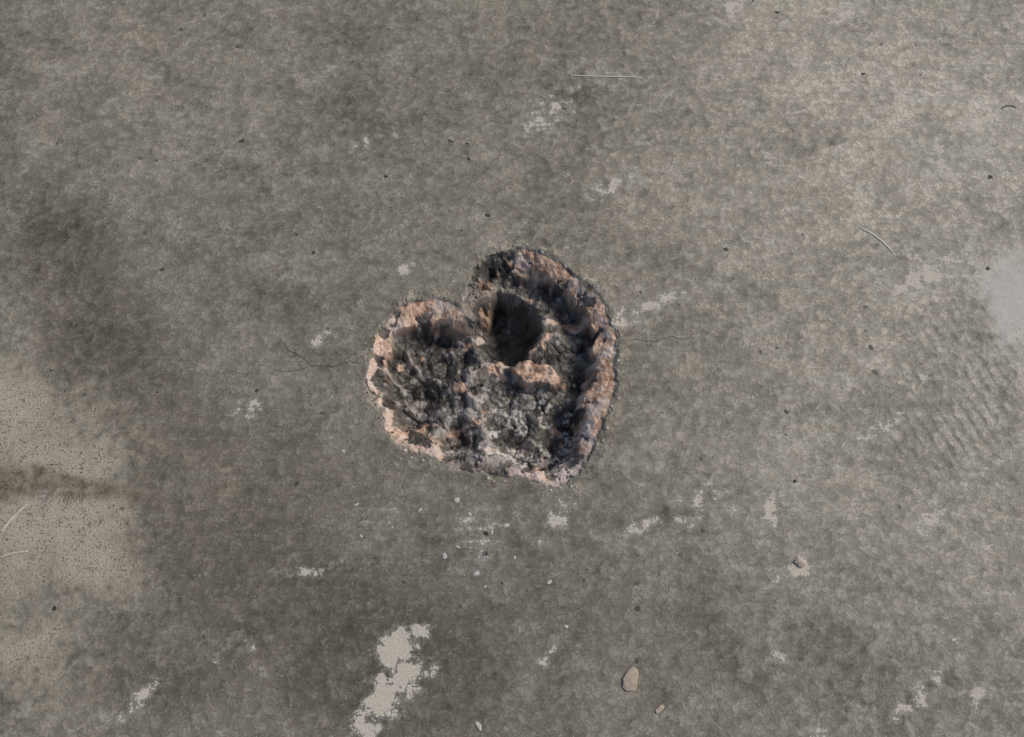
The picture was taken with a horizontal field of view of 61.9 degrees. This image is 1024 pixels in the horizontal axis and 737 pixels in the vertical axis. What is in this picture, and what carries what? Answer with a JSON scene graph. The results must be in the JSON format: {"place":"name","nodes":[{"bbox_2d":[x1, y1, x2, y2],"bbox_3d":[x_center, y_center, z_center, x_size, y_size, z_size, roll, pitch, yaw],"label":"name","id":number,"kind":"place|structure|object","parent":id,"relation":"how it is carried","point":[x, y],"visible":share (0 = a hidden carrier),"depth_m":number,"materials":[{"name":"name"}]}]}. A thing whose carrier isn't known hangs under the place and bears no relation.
{"place":"outdoors","nodes":[
{"label":"outdoors","id":0,"kind":"place"},
{"bbox_2d":[0,0,1023,736],"bbox_3d":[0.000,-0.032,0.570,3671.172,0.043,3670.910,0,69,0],"label":"concrete floor","id":1,"kind":"structure","parent":0,"point":[488,246],"depth_m":0.54,"materials":[{"name":"grey concrete"}]},
{"bbox_2d":[0,504,26,531],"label":"straw","id":2,"kind":"object","parent":1,"relation":"on","point":[12,517],"visible":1,"depth_m":0.50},
{"bbox_2d":[0,551,27,557],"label":"straw","id":3,"kind":"object","parent":1,"relation":"on","point":[11,553],"visible":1,"depth_m":0.49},
{"bbox_2d":[276,361,357,371],"bbox_3d":[-0.119,-0.002,0.536,0.058,0.001,0.008,0,69,0],"label":"crack","id":4,"kind":"object","parent":1,"relation":"on","point":[311,365],"visible":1,"depth_m":0.54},
{"bbox_2d":[475,721,481,730],"bbox_3d":[-0.018,0.193,0.461,0.004,0.001,0.005,0,69,0],"label":"chip","id":5,"kind":"object","parent":1,"relation":"on","point":[478,724],"visible":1,"depth_m":0.46,"materials":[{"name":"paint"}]},
{"bbox_2d":[570,75,641,77],"bbox_3d":[0.068,-0.211,0.616,0.052,0.001,0.003,0,69,0],"label":"straw","id":6,"kind":"object","parent":1,"relation":"on","point":[605,76],"visible":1,"depth_m":0.62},
{"bbox_2d":[622,667,638,690],"bbox_3d":[0.065,0.171,0.469,0.009,0.002,0.013,0,69,0],"label":"pebble","id":7,"kind":"object","parent":1,"relation":"on","point":[630,678],"visible":1,"depth_m":0.47,"materials":[{"name":"beige stone"}]},
{"bbox_2d":[656,705,663,712],"bbox_3d":[0.080,0.185,0.464,0.005,0.001,0.004,0,69,0],"label":"pebble","id":8,"kind":"object","parent":1,"relation":"on","point":[660,708],"visible":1,"depth_m":0.46,"materials":[{"name":"beige stone"}]},
{"bbox_2d":[632,336,689,341],"bbox_3d":[0.090,-0.018,0.542,0.048,0.001,0.006,0,69,0],"label":"crack","id":9,"kind":"object","parent":1,"relation":"on","point":[662,338],"visible":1,"depth_m":0.54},
{"bbox_2d":[795,557,806,567],"bbox_3d":[0.167,0.112,0.492,0.008,0.002,0.006,0,69,0],"label":"pebble","id":10,"kind":"object","parent":1,"relation":"on","point":[799,562],"visible":1,"depth_m":0.49,"materials":[{"name":"beige stone"}]},
{"bbox_2d":[859,227,892,252],"bbox_3d":[0.243,-0.086,0.568,0.028,0.001,0.003,43,75,15],"label":"straw","id":11,"kind":"object","parent":1,"relation":"on","point":[884,243],"visible":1,"depth_m":0.57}
]}

